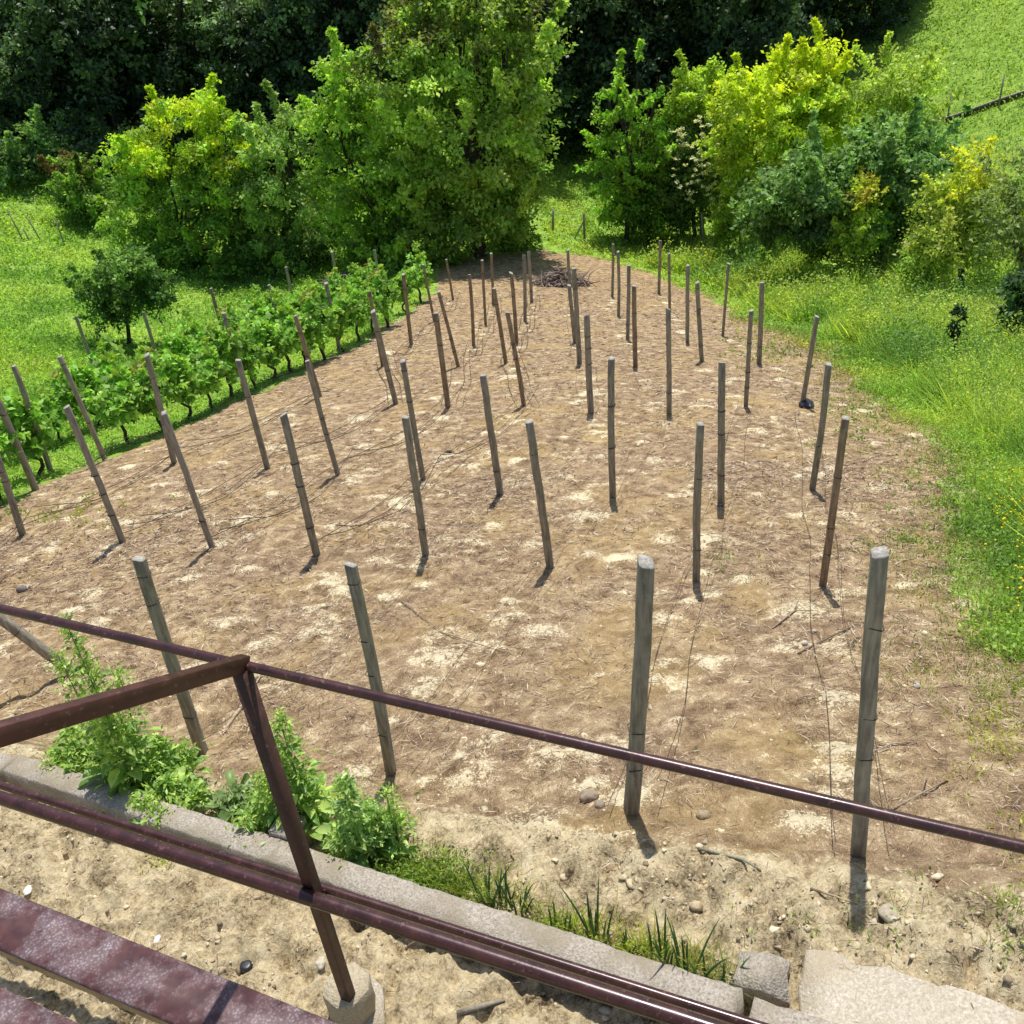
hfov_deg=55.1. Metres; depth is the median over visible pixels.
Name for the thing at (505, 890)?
onion clump
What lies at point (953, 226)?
bush
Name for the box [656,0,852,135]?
forest tree
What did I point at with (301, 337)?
trellis post
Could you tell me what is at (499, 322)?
trellis post
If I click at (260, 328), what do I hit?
grapevine
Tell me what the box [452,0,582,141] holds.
forest tree
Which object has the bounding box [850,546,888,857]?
trellis post
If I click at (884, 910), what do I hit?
stone
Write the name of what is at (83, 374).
grapevine
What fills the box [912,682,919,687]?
stone
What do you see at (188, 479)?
trellis post
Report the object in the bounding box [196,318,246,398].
grapevine
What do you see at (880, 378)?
meadow grass
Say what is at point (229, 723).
twig
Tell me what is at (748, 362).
trellis post
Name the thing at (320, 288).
grapevine
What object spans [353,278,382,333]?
grapevine
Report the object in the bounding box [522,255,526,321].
trellis post
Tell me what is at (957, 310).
dark sapling
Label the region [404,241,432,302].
grapevine
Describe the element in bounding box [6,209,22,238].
vineyard stake
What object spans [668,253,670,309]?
trellis post
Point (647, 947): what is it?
kerb grass
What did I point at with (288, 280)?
trellis post
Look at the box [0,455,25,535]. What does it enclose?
trellis post
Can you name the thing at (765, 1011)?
kerb
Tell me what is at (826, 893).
twig
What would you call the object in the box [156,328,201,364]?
grapevine
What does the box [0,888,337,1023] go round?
capped beam
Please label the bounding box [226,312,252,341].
grapevine
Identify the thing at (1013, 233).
bush
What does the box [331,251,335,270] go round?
trellis post
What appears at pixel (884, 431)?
dry fringe
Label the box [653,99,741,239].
elder bush
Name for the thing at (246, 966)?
stone
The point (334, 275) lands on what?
grapevine
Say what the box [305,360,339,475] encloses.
trellis post
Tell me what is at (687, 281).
trellis post
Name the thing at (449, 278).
trellis post
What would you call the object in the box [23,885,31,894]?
stone
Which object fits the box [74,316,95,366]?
trellis post
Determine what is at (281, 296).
grapevine
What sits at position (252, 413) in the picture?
trellis post
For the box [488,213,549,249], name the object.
undergrowth bush
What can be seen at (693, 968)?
onion clump
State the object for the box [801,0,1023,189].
hillside grass
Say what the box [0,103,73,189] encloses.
dark shrub
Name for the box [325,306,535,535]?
trellis wire
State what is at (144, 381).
grapevine
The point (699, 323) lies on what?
trellis post
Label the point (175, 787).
tall weed
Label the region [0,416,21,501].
grapevine
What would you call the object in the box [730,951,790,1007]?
paver
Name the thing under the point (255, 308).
grapevine
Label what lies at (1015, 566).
yellow wildflowers
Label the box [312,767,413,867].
tall weed
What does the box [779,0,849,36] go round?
forest tree
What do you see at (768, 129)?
yellow tree
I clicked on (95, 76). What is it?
forest tree
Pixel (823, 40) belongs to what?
forest tree
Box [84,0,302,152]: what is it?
forest tree
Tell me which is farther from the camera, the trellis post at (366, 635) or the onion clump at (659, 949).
the trellis post at (366, 635)
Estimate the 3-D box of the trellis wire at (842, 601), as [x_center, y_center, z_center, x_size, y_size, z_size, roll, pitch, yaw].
[4.504,-1.621,15.854,1.132,7.120,21.892,1,35,10]
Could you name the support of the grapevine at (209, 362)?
on the ground at (414, 990)
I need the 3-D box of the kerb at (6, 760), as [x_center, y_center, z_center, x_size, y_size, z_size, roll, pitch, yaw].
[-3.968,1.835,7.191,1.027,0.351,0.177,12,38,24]
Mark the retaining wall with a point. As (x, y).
(993, 103)
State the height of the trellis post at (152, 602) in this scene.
2.144 m
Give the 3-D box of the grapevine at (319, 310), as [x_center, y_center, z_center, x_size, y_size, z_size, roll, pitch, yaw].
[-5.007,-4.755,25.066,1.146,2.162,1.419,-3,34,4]
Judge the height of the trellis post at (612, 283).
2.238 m
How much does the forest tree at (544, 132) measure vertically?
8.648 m
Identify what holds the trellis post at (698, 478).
on the ground at (414, 990)
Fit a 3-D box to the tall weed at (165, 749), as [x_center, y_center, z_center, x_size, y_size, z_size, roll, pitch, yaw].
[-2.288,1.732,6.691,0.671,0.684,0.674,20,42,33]
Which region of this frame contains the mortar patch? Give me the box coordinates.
[363,968,385,1023]
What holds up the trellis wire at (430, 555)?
on the ground at (414, 990)
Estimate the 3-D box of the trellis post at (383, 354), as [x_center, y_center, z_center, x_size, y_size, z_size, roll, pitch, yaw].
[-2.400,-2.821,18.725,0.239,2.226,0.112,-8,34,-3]
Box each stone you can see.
[16,585,27,592]
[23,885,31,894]
[153,935,160,942]
[316,956,324,969]
[579,789,598,802]
[594,800,604,808]
[695,809,710,819]
[877,903,898,922]
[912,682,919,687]
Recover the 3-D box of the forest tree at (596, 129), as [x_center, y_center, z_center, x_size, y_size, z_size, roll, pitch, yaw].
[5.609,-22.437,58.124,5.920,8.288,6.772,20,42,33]
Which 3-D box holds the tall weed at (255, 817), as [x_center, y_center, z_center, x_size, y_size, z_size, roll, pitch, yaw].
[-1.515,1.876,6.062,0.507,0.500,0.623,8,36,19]
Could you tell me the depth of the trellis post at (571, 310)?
24.44 m
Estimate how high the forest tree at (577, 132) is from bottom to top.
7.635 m
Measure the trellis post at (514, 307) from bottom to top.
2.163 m
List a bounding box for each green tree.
[196,78,348,278]
[284,26,470,276]
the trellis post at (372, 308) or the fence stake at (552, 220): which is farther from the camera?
the fence stake at (552, 220)
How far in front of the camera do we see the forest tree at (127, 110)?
56.86 m
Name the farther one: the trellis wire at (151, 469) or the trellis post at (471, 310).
the trellis post at (471, 310)
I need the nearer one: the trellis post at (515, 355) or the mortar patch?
the mortar patch
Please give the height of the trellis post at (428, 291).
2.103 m
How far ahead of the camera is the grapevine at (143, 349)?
23.56 m
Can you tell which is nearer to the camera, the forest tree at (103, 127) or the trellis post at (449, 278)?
the trellis post at (449, 278)
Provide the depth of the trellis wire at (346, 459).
14.85 m
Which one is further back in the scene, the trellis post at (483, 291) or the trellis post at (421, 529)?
the trellis post at (483, 291)
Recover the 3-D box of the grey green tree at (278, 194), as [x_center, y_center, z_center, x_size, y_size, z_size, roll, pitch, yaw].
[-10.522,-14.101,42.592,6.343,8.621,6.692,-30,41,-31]
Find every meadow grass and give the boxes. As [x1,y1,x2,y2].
[0,132,517,504]
[536,72,1023,668]
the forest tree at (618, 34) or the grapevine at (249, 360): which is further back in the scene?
the forest tree at (618, 34)
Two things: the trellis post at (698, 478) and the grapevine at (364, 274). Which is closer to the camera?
the trellis post at (698, 478)
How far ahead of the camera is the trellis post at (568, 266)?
34.18 m
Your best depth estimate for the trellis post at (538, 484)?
10.07 m
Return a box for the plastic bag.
[799,398,813,408]
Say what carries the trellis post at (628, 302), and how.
on the ground at (414, 990)
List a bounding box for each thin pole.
[947,92,951,115]
[997,74,1004,107]
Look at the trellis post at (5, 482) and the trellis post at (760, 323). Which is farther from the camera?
the trellis post at (760, 323)
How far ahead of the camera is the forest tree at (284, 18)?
50.93 m
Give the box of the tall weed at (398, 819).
[357,772,435,865]
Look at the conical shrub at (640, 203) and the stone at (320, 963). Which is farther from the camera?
the conical shrub at (640, 203)
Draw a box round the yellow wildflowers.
[802,333,1023,612]
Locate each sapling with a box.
[708,176,747,253]
[755,242,772,265]
[793,218,844,266]
[814,251,836,282]
[945,303,969,352]
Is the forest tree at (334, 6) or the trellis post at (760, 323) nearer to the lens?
the trellis post at (760, 323)
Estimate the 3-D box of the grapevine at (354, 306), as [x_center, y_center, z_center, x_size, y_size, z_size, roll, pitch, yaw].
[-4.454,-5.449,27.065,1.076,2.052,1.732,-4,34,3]
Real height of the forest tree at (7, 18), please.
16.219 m
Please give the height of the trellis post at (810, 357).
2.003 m
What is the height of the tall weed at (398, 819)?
0.761 m
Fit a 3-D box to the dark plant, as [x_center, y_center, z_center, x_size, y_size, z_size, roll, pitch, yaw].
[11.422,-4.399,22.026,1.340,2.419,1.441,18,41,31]
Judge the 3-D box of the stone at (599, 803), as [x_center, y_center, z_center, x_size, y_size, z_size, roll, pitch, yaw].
[0.544,1.815,6.080,0.066,0.051,0.060,4,35,14]
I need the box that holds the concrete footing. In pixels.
[323,962,375,1023]
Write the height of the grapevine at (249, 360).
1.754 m
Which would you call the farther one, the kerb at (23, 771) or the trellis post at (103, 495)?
the trellis post at (103, 495)
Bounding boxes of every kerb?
[0,753,15,782]
[2,755,743,1023]
[749,997,836,1023]
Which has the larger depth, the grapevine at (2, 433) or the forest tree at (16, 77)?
the forest tree at (16, 77)
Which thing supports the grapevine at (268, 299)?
on the ground at (414, 990)
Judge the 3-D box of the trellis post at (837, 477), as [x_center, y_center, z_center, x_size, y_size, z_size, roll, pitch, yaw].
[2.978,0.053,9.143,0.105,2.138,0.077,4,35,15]
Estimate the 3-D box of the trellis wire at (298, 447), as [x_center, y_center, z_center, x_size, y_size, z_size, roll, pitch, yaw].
[-2.492,-3.771,23.834,2.015,6.255,22.990,-1,34,8]
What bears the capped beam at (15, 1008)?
on the ground at (414, 990)
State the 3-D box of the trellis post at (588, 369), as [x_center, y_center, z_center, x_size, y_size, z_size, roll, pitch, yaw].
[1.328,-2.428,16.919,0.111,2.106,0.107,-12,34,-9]
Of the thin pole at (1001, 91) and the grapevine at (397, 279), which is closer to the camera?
the grapevine at (397, 279)
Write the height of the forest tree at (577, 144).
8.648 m
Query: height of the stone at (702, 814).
0.048 m
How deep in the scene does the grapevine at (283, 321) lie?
23.78 m
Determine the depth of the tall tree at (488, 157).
39.06 m
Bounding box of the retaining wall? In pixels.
[929,90,1023,124]
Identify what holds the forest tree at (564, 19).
on the ground at (414, 990)
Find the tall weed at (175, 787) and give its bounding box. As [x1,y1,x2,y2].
[100,756,224,841]
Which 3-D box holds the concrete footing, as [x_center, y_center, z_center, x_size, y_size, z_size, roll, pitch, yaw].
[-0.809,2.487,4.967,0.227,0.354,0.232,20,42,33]
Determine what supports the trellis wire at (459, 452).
on the ground at (414, 990)
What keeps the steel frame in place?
on the concrete footing
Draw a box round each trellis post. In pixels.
[0,398,38,490]
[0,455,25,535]
[0,613,78,675]
[11,365,53,473]
[57,355,107,460]
[64,404,125,542]
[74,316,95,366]
[132,556,207,755]
[142,312,159,359]
[144,352,176,463]
[161,410,214,548]
[209,288,220,322]
[222,312,243,393]
[235,359,269,468]
[268,284,276,312]
[280,412,319,556]
[285,266,292,293]
[293,314,321,396]
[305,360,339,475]
[324,282,341,353]
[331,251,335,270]
[344,561,396,776]
[368,291,383,366]
[371,309,397,404]
[373,250,377,267]
[400,359,425,479]
[401,273,412,344]
[402,415,428,556]
[422,264,433,321]
[433,312,450,407]
[437,291,459,366]
[445,259,453,299]
[468,274,474,345]
[480,374,503,494]
[481,260,486,323]
[490,252,493,304]
[492,288,507,363]
[505,311,525,405]
[509,271,518,342]
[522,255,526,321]
[525,419,553,568]
[527,251,532,301]
[566,249,571,288]
[567,284,575,342]
[571,267,581,363]
[584,314,593,412]
[607,356,615,498]
[611,244,614,296]
[617,250,620,316]
[623,554,654,815]
[626,265,630,339]
[632,285,637,366]
[657,240,661,293]
[665,307,671,414]
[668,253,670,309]
[685,264,689,342]
[692,422,704,581]
[695,281,703,361]
[717,362,725,504]
[721,262,729,335]
[744,309,753,406]
[757,282,763,363]
[800,315,818,400]
[809,362,831,490]
[819,415,848,588]
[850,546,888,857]
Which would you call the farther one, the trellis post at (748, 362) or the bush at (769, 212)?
the bush at (769, 212)
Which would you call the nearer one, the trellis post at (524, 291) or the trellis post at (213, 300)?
the trellis post at (524, 291)
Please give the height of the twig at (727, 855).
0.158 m
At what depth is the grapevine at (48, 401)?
20.15 m
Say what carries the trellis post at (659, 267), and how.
on the ground at (414, 990)
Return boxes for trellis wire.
[0,391,326,542]
[0,393,312,536]
[1,387,332,546]
[45,321,383,469]
[55,320,391,465]
[60,318,396,463]
[110,299,447,536]
[129,296,456,524]
[136,293,460,515]
[187,298,582,740]
[200,304,488,541]
[215,335,597,726]
[220,314,495,529]
[228,292,606,711]
[228,300,501,519]
[304,299,527,547]
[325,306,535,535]
[336,295,539,526]
[369,307,661,762]
[408,309,676,743]
[609,291,738,801]
[657,295,754,779]
[729,332,892,824]
[729,343,835,842]
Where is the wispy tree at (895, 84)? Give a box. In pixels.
[825,30,966,143]
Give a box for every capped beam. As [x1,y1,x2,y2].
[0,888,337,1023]
[0,987,77,1023]
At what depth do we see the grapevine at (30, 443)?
17.59 m
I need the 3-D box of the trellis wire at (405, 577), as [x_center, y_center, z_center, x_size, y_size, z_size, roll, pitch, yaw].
[1.054,-2.999,21.001,2.185,7.973,28.082,0,35,9]
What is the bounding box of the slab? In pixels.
[798,949,1023,1023]
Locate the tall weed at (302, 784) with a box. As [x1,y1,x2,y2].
[245,707,343,840]
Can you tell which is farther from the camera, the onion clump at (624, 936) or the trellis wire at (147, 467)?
the trellis wire at (147, 467)
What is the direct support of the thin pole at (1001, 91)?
on the ground at (414, 990)
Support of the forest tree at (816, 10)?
on the ground at (414, 990)
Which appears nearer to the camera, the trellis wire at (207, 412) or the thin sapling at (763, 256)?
the trellis wire at (207, 412)
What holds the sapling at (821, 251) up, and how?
on the ground at (414, 990)
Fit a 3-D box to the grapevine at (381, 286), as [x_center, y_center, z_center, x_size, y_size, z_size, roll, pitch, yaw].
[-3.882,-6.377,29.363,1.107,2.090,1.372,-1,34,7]
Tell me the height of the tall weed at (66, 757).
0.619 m
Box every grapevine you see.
[0,387,61,475]
[0,398,30,440]
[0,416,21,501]
[28,384,67,443]
[38,365,93,434]
[52,359,110,426]
[82,343,144,443]
[85,333,126,398]
[126,351,159,384]
[127,354,174,430]
[133,345,162,369]
[149,348,207,420]
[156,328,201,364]
[176,306,209,360]
[181,328,227,408]
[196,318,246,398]
[215,301,249,338]
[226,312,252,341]
[226,322,266,388]
[239,315,291,379]
[241,283,270,326]
[259,292,287,323]
[260,288,290,310]
[262,286,307,371]
[284,283,311,309]
[286,290,302,315]
[286,306,316,366]
[296,283,339,360]
[306,279,331,305]
[322,267,352,301]
[324,295,351,351]
[327,275,356,296]
[332,284,370,342]
[345,262,371,288]
[347,266,364,290]
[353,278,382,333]
[363,258,379,285]
[367,263,401,327]
[390,268,415,312]
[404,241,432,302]
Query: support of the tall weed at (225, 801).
on the ground at (414, 990)
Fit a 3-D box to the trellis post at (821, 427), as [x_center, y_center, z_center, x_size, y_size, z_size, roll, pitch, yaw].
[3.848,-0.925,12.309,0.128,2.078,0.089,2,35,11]
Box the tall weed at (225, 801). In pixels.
[194,768,262,822]
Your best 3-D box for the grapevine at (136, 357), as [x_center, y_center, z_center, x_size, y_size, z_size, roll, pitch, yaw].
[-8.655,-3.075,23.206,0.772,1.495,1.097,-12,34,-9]
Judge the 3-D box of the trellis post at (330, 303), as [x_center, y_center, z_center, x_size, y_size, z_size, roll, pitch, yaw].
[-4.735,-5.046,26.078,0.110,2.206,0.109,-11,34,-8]
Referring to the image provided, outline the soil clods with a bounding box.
[0,364,1023,1023]
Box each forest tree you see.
[0,0,127,138]
[0,0,194,178]
[0,13,12,35]
[0,22,82,173]
[0,106,22,142]
[47,94,173,190]
[58,7,167,109]
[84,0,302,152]
[102,0,259,119]
[177,0,390,172]
[203,1,324,111]
[220,0,411,147]
[239,92,331,186]
[292,0,386,111]
[332,0,474,163]
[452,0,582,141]
[498,0,677,139]
[503,0,657,119]
[519,67,586,167]
[519,68,558,161]
[523,29,612,154]
[554,0,753,144]
[563,115,628,157]
[582,87,635,153]
[641,3,725,106]
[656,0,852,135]
[671,0,787,81]
[773,19,843,57]
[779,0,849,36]
[799,0,877,39]
[823,0,920,52]
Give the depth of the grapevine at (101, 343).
22.23 m
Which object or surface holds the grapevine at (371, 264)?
on the ground at (414, 990)
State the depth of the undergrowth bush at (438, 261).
41.86 m
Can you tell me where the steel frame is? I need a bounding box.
[0,604,1023,1023]
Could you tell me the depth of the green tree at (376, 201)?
39.91 m
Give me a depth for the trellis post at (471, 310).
24.73 m
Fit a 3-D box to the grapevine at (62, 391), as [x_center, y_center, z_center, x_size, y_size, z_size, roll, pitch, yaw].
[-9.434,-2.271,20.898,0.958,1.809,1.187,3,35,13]
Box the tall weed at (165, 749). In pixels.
[139,724,225,789]
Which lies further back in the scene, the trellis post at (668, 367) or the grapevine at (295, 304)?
the grapevine at (295, 304)
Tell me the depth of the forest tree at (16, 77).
50.03 m
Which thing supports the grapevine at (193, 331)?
on the ground at (414, 990)
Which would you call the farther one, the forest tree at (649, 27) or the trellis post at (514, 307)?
the forest tree at (649, 27)
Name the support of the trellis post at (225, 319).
on the ground at (414, 990)
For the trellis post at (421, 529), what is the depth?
10.70 m
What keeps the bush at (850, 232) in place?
on the ground at (414, 990)
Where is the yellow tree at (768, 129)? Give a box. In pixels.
[692,16,871,200]
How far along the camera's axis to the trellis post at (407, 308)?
25.67 m
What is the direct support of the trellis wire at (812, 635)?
on the ground at (414, 990)
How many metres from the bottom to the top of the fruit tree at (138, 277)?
3.558 m
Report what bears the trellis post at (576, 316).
on the ground at (414, 990)
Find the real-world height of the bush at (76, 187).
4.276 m
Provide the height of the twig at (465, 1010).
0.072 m
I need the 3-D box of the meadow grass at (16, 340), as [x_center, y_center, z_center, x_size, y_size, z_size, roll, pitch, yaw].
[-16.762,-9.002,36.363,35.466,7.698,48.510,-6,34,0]
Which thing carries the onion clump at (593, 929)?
on the ground at (414, 990)
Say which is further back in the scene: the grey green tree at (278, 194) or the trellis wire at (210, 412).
the grey green tree at (278, 194)
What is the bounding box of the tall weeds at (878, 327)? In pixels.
[636,181,1023,545]
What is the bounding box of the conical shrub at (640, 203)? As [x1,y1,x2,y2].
[603,131,692,244]
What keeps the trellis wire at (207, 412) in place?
on the ground at (414, 990)
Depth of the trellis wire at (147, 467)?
16.40 m
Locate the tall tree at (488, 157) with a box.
[342,0,582,266]
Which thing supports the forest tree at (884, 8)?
on the ground at (414, 990)
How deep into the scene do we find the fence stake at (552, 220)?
46.74 m
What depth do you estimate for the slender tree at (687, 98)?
43.05 m
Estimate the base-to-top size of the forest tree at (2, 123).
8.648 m
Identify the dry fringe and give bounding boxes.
[713,315,1023,702]
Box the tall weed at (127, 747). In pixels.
[45,612,168,828]
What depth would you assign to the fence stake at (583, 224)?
45.83 m
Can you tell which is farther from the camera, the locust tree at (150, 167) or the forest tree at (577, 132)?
the forest tree at (577, 132)
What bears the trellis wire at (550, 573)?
on the ground at (414, 990)
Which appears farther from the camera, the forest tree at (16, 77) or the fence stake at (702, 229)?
the forest tree at (16, 77)
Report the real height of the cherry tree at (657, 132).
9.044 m
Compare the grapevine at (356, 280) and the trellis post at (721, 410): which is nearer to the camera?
the trellis post at (721, 410)
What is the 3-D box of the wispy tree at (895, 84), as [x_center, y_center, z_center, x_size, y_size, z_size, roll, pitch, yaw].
[15.031,-14.716,38.628,5.645,7.816,4.568,-6,34,0]
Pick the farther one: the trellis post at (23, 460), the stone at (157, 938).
the trellis post at (23, 460)
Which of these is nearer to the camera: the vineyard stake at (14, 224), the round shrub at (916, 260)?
the round shrub at (916, 260)
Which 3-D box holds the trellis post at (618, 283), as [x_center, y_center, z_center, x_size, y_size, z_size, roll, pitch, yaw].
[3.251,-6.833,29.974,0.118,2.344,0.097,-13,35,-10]
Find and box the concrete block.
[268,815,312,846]
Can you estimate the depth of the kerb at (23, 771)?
5.34 m
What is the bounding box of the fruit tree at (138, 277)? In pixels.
[62,241,183,344]
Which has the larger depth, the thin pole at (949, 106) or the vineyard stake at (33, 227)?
the thin pole at (949, 106)
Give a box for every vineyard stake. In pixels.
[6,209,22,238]
[25,215,41,241]
[54,217,64,245]
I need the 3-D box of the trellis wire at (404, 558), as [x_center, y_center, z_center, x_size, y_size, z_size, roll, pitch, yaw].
[0.771,-2.924,21.032,2.185,7.795,28.081,0,35,9]
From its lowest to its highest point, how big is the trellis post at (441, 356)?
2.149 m
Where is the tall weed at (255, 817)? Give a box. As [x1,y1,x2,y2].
[224,778,312,847]
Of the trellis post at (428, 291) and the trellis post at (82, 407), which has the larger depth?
the trellis post at (428, 291)
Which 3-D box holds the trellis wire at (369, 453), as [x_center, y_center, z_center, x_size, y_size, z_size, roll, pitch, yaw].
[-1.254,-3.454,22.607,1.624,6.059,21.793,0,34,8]
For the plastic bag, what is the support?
on the ground at (414, 990)
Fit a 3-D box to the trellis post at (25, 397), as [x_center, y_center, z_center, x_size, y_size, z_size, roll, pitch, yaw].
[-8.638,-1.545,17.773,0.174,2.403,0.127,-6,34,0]
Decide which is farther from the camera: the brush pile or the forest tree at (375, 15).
the forest tree at (375, 15)
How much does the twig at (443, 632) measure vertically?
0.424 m
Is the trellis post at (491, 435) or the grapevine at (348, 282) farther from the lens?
the grapevine at (348, 282)
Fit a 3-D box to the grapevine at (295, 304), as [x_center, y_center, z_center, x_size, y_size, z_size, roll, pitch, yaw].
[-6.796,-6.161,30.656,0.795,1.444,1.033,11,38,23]
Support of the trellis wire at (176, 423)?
on the ground at (414, 990)
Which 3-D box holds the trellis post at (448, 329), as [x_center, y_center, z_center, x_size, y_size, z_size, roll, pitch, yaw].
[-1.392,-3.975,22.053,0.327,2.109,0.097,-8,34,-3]
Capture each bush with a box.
[32,147,117,229]
[205,233,334,285]
[403,227,473,268]
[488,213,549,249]
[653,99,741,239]
[727,93,980,260]
[816,165,895,271]
[893,135,1023,285]
[961,137,1023,274]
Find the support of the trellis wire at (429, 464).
on the ground at (414, 990)
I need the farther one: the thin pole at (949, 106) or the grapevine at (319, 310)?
the thin pole at (949, 106)
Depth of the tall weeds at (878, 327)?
25.19 m
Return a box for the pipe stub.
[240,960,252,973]
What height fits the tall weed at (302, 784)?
1.063 m
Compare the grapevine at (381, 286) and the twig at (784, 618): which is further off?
the grapevine at (381, 286)
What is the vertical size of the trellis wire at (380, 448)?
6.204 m
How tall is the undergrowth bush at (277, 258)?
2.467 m
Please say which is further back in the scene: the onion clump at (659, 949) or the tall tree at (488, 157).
the tall tree at (488, 157)
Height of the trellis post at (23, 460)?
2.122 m
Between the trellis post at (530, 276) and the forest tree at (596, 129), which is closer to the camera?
the trellis post at (530, 276)
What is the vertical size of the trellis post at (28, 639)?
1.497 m
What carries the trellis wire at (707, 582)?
on the ground at (414, 990)
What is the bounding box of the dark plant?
[990,267,1023,338]
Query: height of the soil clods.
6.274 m
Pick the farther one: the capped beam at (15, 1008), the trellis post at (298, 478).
the trellis post at (298, 478)
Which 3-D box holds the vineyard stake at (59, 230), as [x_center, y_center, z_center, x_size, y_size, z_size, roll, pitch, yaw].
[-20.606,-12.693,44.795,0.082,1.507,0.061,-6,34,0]
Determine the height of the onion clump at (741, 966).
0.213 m
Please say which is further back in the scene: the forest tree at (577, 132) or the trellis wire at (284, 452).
the forest tree at (577, 132)
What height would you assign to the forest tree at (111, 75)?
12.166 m
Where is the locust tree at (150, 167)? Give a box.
[92,71,278,283]
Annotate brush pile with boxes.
[520,265,599,288]
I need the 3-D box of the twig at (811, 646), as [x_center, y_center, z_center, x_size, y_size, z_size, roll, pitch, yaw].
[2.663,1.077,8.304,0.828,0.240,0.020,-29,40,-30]
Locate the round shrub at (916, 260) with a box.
[893,231,954,287]
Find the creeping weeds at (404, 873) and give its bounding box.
[0,319,1023,975]
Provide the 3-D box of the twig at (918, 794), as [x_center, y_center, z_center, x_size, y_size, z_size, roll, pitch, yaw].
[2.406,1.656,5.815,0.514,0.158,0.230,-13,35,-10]
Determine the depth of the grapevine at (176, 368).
20.29 m
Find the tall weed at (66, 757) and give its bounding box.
[36,716,136,774]
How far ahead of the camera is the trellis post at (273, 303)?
28.73 m
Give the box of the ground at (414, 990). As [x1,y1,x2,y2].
[0,0,1023,1023]
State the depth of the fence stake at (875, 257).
36.11 m
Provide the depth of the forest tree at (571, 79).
53.19 m
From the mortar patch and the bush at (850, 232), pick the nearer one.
the mortar patch
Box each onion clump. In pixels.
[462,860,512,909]
[483,868,515,904]
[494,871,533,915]
[548,901,573,931]
[558,878,614,943]
[614,928,638,953]
[647,909,673,963]
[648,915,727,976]
[689,951,726,980]
[719,956,750,983]
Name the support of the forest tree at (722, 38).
on the ground at (414, 990)
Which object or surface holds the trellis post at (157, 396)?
on the ground at (414, 990)
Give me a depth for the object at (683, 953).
4.72 m
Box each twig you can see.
[222,675,260,731]
[400,600,502,651]
[456,998,504,1015]
[697,847,760,870]
[772,597,817,628]
[797,626,853,654]
[810,886,857,903]
[873,741,916,751]
[891,768,956,809]
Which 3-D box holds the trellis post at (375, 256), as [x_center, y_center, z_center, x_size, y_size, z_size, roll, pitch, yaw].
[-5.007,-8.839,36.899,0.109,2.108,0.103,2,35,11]
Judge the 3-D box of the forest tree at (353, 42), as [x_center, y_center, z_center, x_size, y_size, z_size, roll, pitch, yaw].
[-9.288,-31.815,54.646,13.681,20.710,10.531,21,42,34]
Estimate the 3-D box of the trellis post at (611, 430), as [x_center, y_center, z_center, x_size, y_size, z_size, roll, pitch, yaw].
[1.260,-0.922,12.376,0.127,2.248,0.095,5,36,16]
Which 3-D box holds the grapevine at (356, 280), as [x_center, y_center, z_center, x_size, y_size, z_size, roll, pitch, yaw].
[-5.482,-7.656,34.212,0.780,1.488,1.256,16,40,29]
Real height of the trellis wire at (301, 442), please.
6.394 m
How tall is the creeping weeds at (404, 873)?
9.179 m
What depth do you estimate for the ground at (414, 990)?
8.99 m
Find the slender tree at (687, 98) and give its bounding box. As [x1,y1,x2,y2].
[657,48,729,233]
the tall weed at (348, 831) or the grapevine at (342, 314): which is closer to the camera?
the tall weed at (348, 831)
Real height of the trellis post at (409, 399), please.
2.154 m
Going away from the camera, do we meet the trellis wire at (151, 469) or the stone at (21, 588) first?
the stone at (21, 588)
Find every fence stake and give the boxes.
[552,210,553,230]
[574,213,585,238]
[700,212,703,242]
[873,242,878,271]
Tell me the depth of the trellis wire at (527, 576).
9.86 m
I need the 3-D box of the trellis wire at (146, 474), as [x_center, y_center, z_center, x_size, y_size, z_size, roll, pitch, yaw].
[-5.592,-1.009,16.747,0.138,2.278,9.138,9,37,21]
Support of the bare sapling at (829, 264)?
on the ground at (414, 990)
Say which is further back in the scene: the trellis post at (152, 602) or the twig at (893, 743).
the trellis post at (152, 602)
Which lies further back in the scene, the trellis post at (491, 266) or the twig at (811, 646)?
the trellis post at (491, 266)
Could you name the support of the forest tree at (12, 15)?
on the ground at (414, 990)
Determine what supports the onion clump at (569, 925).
on the ground at (414, 990)
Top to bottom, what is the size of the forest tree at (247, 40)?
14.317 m
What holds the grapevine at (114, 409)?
on the ground at (414, 990)
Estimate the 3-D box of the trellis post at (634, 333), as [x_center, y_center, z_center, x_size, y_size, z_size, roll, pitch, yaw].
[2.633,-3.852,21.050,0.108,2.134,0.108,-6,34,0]
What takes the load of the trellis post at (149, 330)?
on the ground at (414, 990)
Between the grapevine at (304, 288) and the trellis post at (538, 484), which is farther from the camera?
the grapevine at (304, 288)
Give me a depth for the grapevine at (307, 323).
24.36 m
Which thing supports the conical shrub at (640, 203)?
on the ground at (414, 990)
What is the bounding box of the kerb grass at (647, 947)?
[396,846,759,1002]
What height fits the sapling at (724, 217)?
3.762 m
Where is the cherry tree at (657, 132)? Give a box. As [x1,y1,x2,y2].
[572,38,676,242]
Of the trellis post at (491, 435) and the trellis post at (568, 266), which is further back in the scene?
the trellis post at (568, 266)
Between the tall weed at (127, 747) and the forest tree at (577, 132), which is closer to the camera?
the tall weed at (127, 747)
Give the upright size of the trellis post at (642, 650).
2.184 m
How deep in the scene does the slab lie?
4.35 m
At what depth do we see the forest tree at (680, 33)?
57.32 m
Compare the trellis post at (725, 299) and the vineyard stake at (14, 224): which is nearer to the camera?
the trellis post at (725, 299)

